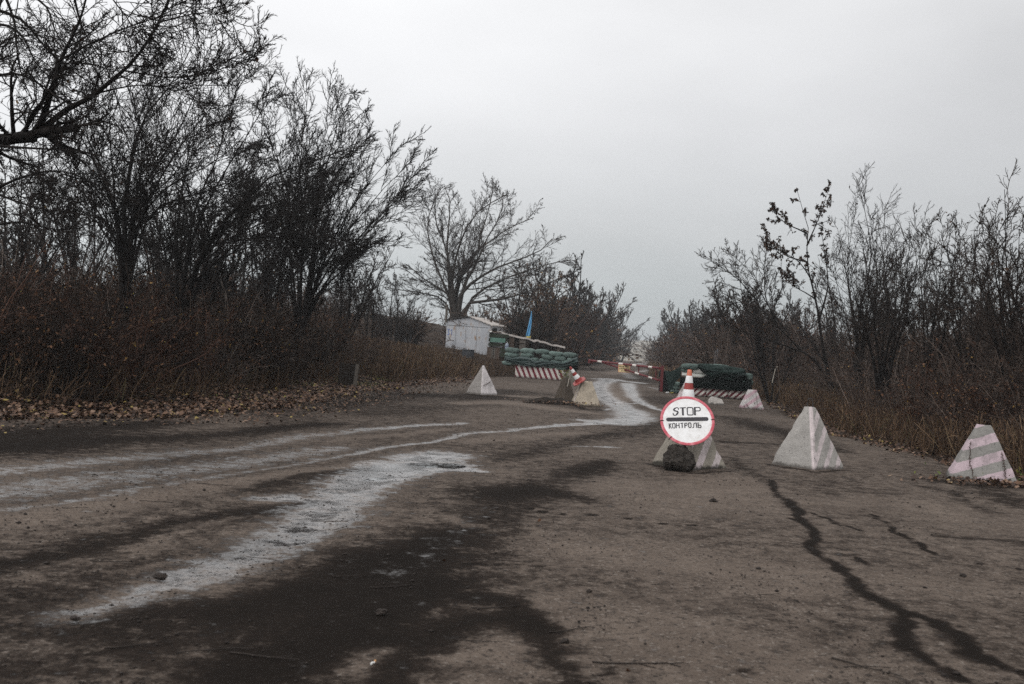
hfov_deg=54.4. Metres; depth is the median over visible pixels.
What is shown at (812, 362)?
thicket bush
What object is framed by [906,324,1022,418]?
thicket bush
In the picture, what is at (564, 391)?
dragon tooth
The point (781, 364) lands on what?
thicket bush
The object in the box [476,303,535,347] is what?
thicket bush
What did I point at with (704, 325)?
bare tree
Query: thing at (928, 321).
bare tree
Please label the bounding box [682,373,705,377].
sandbag
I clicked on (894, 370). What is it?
thicket bush
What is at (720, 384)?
dark netting
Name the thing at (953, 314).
bare tree
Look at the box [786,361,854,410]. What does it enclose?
thicket bush
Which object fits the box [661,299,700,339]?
bare tree
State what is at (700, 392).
striped block
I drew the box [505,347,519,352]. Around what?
sandbag
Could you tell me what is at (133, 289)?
thicket bush
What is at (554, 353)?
sandbag
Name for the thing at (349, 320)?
thicket bush
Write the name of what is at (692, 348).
thicket bush
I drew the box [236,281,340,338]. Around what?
thicket bush
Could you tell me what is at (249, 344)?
thicket bush
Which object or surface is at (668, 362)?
thicket bush
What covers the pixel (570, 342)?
thicket bush
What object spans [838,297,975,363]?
thicket bush
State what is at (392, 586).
stick
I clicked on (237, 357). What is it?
thicket bush
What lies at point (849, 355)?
thicket bush
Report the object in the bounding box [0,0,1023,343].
sky
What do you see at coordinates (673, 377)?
slack netting
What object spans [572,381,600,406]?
dragon tooth
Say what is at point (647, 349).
thicket bush
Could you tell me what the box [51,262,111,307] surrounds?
thicket bush
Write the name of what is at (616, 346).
thicket bush
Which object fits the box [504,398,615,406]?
fallen leaves
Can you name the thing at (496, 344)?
ammunition crate
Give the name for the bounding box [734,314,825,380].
thicket bush
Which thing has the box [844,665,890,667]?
stick
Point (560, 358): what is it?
sandbag
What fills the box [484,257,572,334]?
leafy tree
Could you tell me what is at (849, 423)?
dry grass
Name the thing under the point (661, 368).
barrier gate
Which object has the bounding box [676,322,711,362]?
thicket bush
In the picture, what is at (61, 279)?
thicket bush
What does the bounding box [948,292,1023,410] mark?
thicket bush
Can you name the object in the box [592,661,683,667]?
stick
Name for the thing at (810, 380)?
thicket bush
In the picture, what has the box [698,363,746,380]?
camouflage netting
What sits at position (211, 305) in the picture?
thicket bush
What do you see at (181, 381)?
dry grass
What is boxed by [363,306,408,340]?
thicket bush
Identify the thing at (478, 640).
stick
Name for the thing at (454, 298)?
walnut tree
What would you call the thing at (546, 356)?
sandbag
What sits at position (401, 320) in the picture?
bare tree
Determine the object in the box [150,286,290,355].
thicket bush
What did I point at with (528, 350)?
sandbag
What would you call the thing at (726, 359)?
thicket bush
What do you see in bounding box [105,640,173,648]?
stick
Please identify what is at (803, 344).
thicket bush
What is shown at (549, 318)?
leafy tree
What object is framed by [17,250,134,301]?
thicket bush
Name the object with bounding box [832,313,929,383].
thicket bush
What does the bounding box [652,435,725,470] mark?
dragon tooth
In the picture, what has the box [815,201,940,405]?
bare tree
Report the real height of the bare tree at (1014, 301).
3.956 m
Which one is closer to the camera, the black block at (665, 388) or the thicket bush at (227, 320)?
the thicket bush at (227, 320)
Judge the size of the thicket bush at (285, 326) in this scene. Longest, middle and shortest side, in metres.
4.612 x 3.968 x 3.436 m
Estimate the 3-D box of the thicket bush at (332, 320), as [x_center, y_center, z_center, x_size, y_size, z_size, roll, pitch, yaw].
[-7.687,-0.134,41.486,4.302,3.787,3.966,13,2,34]
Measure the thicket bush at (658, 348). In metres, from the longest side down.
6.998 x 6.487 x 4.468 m
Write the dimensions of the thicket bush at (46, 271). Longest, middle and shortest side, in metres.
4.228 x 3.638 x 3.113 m
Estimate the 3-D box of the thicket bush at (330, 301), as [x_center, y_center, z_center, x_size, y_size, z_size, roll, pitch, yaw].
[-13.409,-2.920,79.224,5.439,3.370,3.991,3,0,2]
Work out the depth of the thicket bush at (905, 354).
27.28 m
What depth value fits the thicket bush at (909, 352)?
26.97 m
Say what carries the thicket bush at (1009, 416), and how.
on the ground at (437, 327)
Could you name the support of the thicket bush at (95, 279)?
on the ground at (437, 327)
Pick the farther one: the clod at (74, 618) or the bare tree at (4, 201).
the bare tree at (4, 201)
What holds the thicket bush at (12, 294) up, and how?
on the ground at (437, 327)
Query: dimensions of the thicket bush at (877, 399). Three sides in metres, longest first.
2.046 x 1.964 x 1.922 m
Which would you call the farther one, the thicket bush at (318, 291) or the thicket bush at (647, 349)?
the thicket bush at (647, 349)
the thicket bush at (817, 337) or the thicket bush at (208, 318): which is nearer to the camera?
the thicket bush at (208, 318)
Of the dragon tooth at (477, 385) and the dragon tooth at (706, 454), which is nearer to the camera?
the dragon tooth at (706, 454)
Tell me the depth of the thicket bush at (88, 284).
20.96 m
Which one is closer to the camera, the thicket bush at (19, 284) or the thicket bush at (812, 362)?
the thicket bush at (19, 284)
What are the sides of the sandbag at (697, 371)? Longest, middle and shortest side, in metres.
0.496 x 0.226 x 0.208 m
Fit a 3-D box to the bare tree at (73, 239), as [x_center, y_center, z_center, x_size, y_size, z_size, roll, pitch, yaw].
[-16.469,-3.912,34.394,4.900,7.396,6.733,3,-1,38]
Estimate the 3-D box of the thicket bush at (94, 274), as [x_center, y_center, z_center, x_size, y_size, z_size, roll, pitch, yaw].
[-8.397,0.037,19.294,4.490,3.237,3.863,2,-5,-35]
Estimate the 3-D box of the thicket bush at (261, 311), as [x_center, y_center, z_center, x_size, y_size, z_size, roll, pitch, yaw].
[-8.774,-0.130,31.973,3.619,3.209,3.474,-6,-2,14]
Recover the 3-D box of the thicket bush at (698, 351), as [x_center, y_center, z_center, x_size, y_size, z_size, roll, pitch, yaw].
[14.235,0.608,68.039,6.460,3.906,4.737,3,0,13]
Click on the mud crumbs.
(130, 483)
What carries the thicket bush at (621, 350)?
on the ground at (437, 327)
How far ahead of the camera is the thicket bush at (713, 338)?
61.30 m
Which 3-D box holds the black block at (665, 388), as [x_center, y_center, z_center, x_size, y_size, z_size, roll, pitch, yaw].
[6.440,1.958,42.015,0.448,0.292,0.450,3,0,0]
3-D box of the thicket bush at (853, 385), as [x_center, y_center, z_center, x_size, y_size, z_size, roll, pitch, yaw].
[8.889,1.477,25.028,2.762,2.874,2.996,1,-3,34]
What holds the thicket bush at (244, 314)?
on the ground at (437, 327)
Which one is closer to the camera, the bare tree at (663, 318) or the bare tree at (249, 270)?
the bare tree at (249, 270)
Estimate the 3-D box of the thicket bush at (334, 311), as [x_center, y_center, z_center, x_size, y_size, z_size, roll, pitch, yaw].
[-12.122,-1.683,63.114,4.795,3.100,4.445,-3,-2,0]
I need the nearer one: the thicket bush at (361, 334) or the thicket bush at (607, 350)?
the thicket bush at (361, 334)
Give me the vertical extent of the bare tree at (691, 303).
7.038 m
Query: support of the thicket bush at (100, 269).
on the ground at (437, 327)
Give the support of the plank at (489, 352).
on the ground at (437, 327)
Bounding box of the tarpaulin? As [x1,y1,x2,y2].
[504,356,577,366]
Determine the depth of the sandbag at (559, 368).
49.55 m
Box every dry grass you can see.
[0,330,515,404]
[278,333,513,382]
[502,347,620,366]
[647,360,791,389]
[752,374,1023,479]
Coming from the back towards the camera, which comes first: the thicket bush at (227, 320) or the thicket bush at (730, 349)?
the thicket bush at (730, 349)
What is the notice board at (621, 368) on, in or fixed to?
attached to the barrier gate
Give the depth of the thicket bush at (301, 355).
28.85 m
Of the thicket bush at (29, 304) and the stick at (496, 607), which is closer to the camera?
the stick at (496, 607)
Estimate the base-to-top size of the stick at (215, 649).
0.015 m
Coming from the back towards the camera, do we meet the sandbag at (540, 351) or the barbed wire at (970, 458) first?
the sandbag at (540, 351)
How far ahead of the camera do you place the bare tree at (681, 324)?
104.26 m
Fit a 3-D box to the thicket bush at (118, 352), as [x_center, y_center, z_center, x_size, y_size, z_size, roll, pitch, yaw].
[-7.293,-0.173,18.309,3.243,2.403,3.939,4,-1,-43]
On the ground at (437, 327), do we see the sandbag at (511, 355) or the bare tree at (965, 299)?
the bare tree at (965, 299)
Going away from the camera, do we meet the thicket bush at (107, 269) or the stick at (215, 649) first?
the stick at (215, 649)
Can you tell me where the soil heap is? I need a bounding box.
[524,397,583,405]
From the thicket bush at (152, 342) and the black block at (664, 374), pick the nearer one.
the thicket bush at (152, 342)
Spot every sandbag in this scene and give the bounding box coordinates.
[502,361,514,365]
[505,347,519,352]
[505,352,519,357]
[520,348,534,353]
[521,353,533,357]
[535,349,548,354]
[542,354,554,359]
[549,351,562,356]
[555,356,566,360]
[556,366,566,369]
[563,352,577,357]
[681,363,698,369]
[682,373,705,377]
[693,369,703,373]
[746,373,752,379]
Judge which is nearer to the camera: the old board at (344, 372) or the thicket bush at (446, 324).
the old board at (344, 372)
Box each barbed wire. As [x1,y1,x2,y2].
[968,442,973,475]
[1001,454,1006,478]
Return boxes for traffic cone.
[569,366,585,385]
[682,370,694,397]
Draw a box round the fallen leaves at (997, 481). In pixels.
[888,472,1023,487]
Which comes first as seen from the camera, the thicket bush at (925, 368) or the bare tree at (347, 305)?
the thicket bush at (925, 368)
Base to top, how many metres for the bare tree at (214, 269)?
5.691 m
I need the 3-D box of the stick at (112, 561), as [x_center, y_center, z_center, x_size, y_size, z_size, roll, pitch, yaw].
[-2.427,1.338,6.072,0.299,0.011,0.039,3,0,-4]
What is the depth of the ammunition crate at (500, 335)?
54.25 m
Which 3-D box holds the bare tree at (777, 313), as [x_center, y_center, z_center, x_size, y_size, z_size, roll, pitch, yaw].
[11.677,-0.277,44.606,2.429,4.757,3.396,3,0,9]
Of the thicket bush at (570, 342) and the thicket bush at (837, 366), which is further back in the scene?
the thicket bush at (570, 342)
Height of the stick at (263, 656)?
0.014 m
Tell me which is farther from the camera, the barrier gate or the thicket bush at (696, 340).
the thicket bush at (696, 340)
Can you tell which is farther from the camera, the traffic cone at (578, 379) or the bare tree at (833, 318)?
the bare tree at (833, 318)
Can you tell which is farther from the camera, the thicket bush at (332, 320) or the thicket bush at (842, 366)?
the thicket bush at (332, 320)
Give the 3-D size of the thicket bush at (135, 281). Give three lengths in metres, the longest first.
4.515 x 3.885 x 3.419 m
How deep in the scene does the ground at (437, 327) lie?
22.43 m
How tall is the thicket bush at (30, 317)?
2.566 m
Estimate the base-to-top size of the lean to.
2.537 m
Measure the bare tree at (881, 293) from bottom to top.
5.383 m
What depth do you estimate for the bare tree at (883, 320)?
33.09 m
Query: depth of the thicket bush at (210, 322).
25.51 m
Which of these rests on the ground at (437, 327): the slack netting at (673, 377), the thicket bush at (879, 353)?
the thicket bush at (879, 353)
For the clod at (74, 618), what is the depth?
4.84 m
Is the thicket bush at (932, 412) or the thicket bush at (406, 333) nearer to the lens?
the thicket bush at (932, 412)
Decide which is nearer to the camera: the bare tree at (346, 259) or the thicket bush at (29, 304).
the thicket bush at (29, 304)
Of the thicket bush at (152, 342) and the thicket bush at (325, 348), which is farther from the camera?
the thicket bush at (325, 348)
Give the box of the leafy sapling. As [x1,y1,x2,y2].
[760,179,834,392]
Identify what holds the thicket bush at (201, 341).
on the ground at (437, 327)
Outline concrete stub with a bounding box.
[708,396,723,404]
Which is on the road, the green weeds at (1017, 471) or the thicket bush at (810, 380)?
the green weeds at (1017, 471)
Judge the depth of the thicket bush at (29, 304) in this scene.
17.61 m
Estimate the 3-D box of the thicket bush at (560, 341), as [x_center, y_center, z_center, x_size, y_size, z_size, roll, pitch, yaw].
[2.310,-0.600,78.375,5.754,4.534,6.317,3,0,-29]
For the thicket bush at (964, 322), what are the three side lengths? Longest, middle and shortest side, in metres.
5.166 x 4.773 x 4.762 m
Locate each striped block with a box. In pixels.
[515,365,567,380]
[694,388,706,396]
[706,388,728,397]
[728,390,746,398]
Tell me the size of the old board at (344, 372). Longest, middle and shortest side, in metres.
0.750 x 0.355 x 0.127 m
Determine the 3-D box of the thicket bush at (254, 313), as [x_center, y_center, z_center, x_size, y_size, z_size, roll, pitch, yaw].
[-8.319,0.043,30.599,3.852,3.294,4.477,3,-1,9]
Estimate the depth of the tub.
52.34 m
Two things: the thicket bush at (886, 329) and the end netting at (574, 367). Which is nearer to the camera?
the thicket bush at (886, 329)
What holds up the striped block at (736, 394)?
on the road
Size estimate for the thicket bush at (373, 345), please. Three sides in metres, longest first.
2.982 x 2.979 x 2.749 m
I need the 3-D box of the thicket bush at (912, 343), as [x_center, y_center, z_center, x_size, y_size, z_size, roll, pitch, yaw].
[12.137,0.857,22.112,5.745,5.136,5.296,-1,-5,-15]
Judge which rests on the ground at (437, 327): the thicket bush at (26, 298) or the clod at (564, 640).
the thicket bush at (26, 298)
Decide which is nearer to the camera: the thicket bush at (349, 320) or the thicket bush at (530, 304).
the thicket bush at (349, 320)
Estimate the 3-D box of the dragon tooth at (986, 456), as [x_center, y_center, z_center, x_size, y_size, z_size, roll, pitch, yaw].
[6.524,1.544,13.797,0.897,0.799,0.897,3,0,22]
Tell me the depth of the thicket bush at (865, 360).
28.68 m
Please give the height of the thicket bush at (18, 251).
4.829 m
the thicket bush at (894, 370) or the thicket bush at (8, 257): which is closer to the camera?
the thicket bush at (8, 257)
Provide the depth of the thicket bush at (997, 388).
18.64 m
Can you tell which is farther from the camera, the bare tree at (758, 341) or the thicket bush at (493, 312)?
the thicket bush at (493, 312)
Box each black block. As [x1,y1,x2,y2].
[658,370,669,377]
[658,385,669,391]
[659,378,666,384]
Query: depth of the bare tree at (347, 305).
39.72 m
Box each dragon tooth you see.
[466,365,496,394]
[554,377,573,399]
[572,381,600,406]
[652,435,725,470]
[676,382,684,397]
[739,389,763,409]
[772,398,842,469]
[946,424,1016,485]
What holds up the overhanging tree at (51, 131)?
on the ground at (437, 327)
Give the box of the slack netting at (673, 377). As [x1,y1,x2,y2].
[665,366,681,390]
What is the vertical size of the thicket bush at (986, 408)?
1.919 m
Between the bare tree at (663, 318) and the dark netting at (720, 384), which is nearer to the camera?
the dark netting at (720, 384)
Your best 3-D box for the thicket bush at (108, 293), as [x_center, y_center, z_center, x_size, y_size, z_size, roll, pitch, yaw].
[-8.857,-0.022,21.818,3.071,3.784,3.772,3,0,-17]
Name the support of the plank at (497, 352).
on the ground at (437, 327)
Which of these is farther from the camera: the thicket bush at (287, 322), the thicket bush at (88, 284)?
the thicket bush at (287, 322)
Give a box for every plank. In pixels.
[487,347,491,357]
[495,348,499,359]
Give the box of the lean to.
[488,329,564,364]
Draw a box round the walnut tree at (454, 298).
[384,172,582,317]
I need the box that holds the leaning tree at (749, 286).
[694,235,828,384]
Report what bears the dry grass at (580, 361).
on the ground at (437, 327)
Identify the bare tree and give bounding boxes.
[0,114,128,286]
[0,143,98,315]
[0,151,47,274]
[0,202,74,308]
[2,0,296,343]
[23,143,144,287]
[81,44,380,347]
[119,141,265,315]
[134,171,242,299]
[168,165,245,332]
[175,152,344,309]
[213,56,436,340]
[229,176,296,324]
[244,178,308,302]
[317,207,396,344]
[325,252,395,339]
[356,261,421,342]
[512,251,594,339]
[532,274,616,363]
[569,300,624,363]
[576,278,637,364]
[605,308,649,361]
[616,326,637,361]
[657,317,695,345]
[660,301,715,337]
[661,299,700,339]
[666,312,706,351]
[682,298,721,352]
[684,299,760,348]
[695,302,730,338]
[706,280,817,358]
[708,276,768,361]
[728,269,815,402]
[748,289,800,380]
[781,250,918,380]
[800,161,919,394]
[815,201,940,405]
[844,279,955,366]
[847,252,927,337]
[855,203,986,400]
[907,198,1020,401]
[930,160,1023,409]
[930,236,1020,330]
[938,270,996,338]
[960,214,1023,391]
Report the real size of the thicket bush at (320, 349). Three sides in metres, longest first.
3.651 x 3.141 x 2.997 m
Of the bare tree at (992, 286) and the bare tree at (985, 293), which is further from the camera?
the bare tree at (992, 286)
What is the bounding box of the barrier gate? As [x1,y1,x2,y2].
[588,359,663,391]
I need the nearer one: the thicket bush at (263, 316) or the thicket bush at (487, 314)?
the thicket bush at (263, 316)
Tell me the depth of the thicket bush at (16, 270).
20.95 m
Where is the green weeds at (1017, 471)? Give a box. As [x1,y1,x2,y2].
[914,462,1023,479]
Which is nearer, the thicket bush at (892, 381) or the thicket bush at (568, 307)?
the thicket bush at (892, 381)
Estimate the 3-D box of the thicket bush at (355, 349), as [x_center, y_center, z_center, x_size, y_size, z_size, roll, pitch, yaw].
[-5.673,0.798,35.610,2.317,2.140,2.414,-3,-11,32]
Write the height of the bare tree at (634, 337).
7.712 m
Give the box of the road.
[0,361,1023,683]
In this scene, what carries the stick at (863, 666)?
on the road
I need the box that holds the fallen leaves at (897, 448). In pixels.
[760,397,1023,481]
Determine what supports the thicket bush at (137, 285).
on the ground at (437, 327)
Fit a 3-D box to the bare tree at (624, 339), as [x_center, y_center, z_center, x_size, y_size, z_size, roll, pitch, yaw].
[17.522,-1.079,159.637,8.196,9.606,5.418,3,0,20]
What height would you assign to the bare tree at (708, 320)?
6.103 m
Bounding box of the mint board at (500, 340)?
[490,337,504,342]
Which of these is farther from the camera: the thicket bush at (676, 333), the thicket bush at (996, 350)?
the thicket bush at (676, 333)
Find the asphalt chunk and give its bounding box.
[663,444,695,471]
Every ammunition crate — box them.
[488,343,504,346]
[489,333,508,337]
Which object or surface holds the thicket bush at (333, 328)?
on the ground at (437, 327)
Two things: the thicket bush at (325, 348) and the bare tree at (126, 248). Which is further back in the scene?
the thicket bush at (325, 348)
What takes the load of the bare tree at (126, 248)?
on the ground at (437, 327)
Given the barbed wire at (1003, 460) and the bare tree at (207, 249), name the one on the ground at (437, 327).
the bare tree at (207, 249)
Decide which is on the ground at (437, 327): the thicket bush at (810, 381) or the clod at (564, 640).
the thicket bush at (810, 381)
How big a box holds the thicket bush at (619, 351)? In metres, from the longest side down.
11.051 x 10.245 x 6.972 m
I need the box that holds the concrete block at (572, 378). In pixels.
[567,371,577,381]
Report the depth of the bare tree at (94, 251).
40.06 m
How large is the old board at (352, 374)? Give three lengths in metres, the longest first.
0.759 x 0.218 x 0.130 m
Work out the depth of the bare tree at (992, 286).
30.67 m
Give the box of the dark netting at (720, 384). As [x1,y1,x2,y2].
[680,376,751,390]
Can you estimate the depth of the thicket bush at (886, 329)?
31.66 m
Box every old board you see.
[338,363,351,384]
[349,363,355,385]
[353,364,358,386]
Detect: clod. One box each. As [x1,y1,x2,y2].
[70,616,80,620]
[152,572,167,579]
[375,608,387,614]
[560,638,569,643]
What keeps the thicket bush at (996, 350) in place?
on the ground at (437, 327)
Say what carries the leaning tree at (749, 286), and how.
on the ground at (437, 327)
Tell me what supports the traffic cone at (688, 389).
on the dragon tooth at (706, 454)
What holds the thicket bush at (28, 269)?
on the ground at (437, 327)
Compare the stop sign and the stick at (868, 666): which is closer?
the stick at (868, 666)
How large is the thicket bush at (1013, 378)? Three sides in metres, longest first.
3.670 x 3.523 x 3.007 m
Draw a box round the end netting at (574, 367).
[566,355,578,370]
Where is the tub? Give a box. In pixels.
[462,349,474,357]
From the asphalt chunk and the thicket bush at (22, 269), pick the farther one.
the thicket bush at (22, 269)
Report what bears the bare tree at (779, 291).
on the ground at (437, 327)
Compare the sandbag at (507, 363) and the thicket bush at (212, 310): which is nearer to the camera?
the thicket bush at (212, 310)
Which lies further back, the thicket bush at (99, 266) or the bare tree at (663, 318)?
the bare tree at (663, 318)
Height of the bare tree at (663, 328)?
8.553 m
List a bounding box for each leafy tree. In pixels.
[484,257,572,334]
[523,266,584,341]
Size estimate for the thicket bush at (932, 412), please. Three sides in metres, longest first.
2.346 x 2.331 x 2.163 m
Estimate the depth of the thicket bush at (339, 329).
38.21 m
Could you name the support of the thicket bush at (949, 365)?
on the ground at (437, 327)
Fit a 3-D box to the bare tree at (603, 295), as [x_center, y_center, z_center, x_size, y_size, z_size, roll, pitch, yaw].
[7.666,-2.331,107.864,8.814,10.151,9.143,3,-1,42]
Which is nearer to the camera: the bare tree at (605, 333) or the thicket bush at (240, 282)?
the thicket bush at (240, 282)
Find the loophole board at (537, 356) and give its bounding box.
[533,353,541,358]
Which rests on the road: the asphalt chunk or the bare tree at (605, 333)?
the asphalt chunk
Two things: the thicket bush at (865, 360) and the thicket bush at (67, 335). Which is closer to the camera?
the thicket bush at (67, 335)
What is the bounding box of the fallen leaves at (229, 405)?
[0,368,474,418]
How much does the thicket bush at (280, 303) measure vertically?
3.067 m
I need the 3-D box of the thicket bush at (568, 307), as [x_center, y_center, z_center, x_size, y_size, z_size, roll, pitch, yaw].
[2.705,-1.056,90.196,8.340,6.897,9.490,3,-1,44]
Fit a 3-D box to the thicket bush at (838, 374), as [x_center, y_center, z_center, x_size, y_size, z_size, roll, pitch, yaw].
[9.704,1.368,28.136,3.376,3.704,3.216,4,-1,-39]
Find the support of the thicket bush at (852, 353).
on the ground at (437, 327)
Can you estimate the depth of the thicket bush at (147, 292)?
23.38 m
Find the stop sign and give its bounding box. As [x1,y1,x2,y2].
[659,396,715,445]
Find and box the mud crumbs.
[0,389,1021,683]
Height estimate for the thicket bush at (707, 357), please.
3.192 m
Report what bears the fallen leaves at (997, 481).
on the road
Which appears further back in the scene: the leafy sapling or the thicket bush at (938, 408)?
the leafy sapling
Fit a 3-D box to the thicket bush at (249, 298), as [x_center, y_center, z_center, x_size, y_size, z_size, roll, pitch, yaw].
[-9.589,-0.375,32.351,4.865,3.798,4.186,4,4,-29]
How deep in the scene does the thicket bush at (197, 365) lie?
21.34 m
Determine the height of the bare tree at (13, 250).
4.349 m
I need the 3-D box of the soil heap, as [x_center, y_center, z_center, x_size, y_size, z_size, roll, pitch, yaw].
[1.358,1.633,27.177,2.300,0.253,0.950,3,0,0]
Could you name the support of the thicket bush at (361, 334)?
on the ground at (437, 327)
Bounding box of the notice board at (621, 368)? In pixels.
[618,365,629,372]
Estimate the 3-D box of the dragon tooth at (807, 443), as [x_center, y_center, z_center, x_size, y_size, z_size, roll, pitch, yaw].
[4.227,1.305,14.182,0.762,1.023,0.764,4,-1,-39]
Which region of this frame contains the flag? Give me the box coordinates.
[526,310,531,347]
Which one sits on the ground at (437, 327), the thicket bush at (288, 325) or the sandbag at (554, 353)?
the thicket bush at (288, 325)
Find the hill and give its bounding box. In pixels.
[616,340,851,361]
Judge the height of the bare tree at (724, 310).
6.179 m
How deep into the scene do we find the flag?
55.55 m
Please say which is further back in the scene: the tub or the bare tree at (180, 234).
the tub
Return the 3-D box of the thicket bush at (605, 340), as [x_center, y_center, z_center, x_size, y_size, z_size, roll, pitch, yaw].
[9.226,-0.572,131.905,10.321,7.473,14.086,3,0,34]
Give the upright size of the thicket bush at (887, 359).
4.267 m
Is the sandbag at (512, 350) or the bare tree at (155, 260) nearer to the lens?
the bare tree at (155, 260)
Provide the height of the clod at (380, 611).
0.036 m
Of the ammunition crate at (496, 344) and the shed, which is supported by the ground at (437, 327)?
the shed
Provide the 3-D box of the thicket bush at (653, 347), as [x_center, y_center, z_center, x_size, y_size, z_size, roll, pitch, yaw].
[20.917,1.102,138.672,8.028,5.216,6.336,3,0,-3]
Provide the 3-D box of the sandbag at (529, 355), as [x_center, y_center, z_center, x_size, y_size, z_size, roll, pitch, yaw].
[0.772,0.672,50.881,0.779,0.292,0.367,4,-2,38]
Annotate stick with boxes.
[90,560,132,562]
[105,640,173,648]
[176,646,253,653]
[229,652,298,659]
[369,584,416,587]
[455,639,501,642]
[471,605,520,607]
[549,626,589,631]
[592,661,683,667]
[832,657,897,674]
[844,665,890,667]
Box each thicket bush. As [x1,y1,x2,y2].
[0,216,93,312]
[0,227,47,276]
[0,238,75,316]
[0,239,112,372]
[0,245,85,330]
[0,254,51,316]
[0,255,114,338]
[0,259,47,304]
[0,271,91,379]
[0,273,150,387]
[0,278,131,400]
[0,279,58,363]
[0,288,162,395]
[0,294,184,407]
[1,260,53,341]
[8,245,143,316]
[9,263,215,386]
[12,260,110,309]
[14,250,239,367]
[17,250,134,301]
[27,261,236,394]
[28,246,172,329]
[34,251,237,347]
[36,260,118,291]
[41,261,199,357]
[45,248,139,295]
[45,253,181,353]
[49,268,205,381]
[50,250,157,310]
[51,252,163,296]
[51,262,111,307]
[63,264,219,323]
[63,270,179,311]
[91,266,235,342]
[97,271,187,320]
[126,290,265,391]
[129,289,254,384]
[134,277,250,336]
[135,260,275,332]
[142,285,234,318]
[148,292,259,370]
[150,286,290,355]
[158,277,286,367]
[162,289,307,384]
[172,290,295,362]
[179,275,339,373]
[193,310,294,393]
[194,298,302,383]
[199,275,293,325]
[202,289,281,353]
[206,270,260,300]
[210,286,324,376]
[226,292,282,340]
[235,314,339,382]
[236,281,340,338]
[242,284,330,332]
[246,291,338,360]
[253,299,349,346]
[256,288,371,340]
[257,335,321,388]
[259,302,373,381]
[261,297,334,333]
[266,318,366,378]
[266,325,337,383]
[282,298,378,373]
[287,304,374,351]
[291,279,338,308]
[305,307,369,355]
[308,300,367,345]
[312,290,354,334]
[313,287,365,321]
[322,310,371,336]
[326,337,390,374]
[331,317,398,371]
[334,325,372,344]
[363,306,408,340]
[376,303,435,343]
[392,305,445,342]
[428,311,470,345]
[433,308,493,342]
[443,303,516,347]
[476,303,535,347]
[497,293,568,320]
[497,295,596,367]
[499,303,584,351]
[505,306,585,354]
[520,288,640,370]
[530,290,617,360]
[532,296,602,355]
[577,312,603,365]
[591,320,620,358]
[591,339,628,364]
[596,332,619,360]
[600,333,629,360]
[604,314,639,359]
[609,329,632,361]
[629,332,669,361]
[630,337,694,375]
[633,340,661,360]
[634,336,656,362]
[641,333,672,361]
[642,319,695,362]
[646,335,689,362]
[665,318,734,363]
[666,319,714,362]
[669,324,792,387]
[675,326,727,361]
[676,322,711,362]
[684,313,765,370]
[692,326,777,366]
[693,309,799,367]
[705,305,829,396]
[715,324,802,386]
[727,297,839,381]
[729,303,864,382]
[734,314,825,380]
[782,295,973,393]
[784,333,904,397]
[784,363,847,402]
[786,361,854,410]
[791,288,859,382]
[791,353,865,401]
[792,366,849,401]
[793,346,912,414]
[795,308,854,376]
[799,313,947,388]
[799,353,900,417]
[807,327,907,390]
[820,340,874,392]
[821,312,978,402]
[824,322,929,380]
[828,375,906,429]
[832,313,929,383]
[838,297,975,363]
[839,337,992,409]
[844,327,912,380]
[845,336,996,435]
[847,293,1005,399]
[848,349,915,393]
[848,365,942,433]
[853,298,935,367]
[855,301,991,393]
[869,323,956,387]
[891,306,1023,416]
[893,339,1022,401]
[894,316,986,391]
[898,354,1022,416]
[905,284,1023,387]
[905,339,1022,423]
[905,372,994,445]
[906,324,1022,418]
[913,365,995,438]
[920,294,1008,356]
[924,360,1023,440]
[934,332,1023,443]
[947,305,1023,396]
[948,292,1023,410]
[967,284,1022,392]
[971,319,1023,416]
[988,375,1023,447]
[994,374,1023,466]
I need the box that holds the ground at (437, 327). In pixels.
[0,314,1023,484]
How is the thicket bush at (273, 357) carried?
on the ground at (437, 327)
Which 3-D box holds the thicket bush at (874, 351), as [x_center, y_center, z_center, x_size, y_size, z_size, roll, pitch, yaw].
[12.019,0.942,29.592,5.768,5.029,5.317,7,2,-37]
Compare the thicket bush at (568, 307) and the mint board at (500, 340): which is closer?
the mint board at (500, 340)
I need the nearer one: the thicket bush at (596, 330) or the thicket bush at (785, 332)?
the thicket bush at (785, 332)
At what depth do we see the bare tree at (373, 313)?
51.53 m
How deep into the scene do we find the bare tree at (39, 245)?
23.36 m
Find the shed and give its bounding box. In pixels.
[445,304,506,355]
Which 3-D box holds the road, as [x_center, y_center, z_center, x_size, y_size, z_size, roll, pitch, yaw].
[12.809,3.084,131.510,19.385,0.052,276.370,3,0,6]
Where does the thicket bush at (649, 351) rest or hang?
on the ground at (437, 327)
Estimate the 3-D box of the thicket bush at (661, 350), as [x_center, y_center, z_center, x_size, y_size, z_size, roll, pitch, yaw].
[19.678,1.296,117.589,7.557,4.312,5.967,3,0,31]
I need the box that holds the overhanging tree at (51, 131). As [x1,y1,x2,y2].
[0,0,276,271]

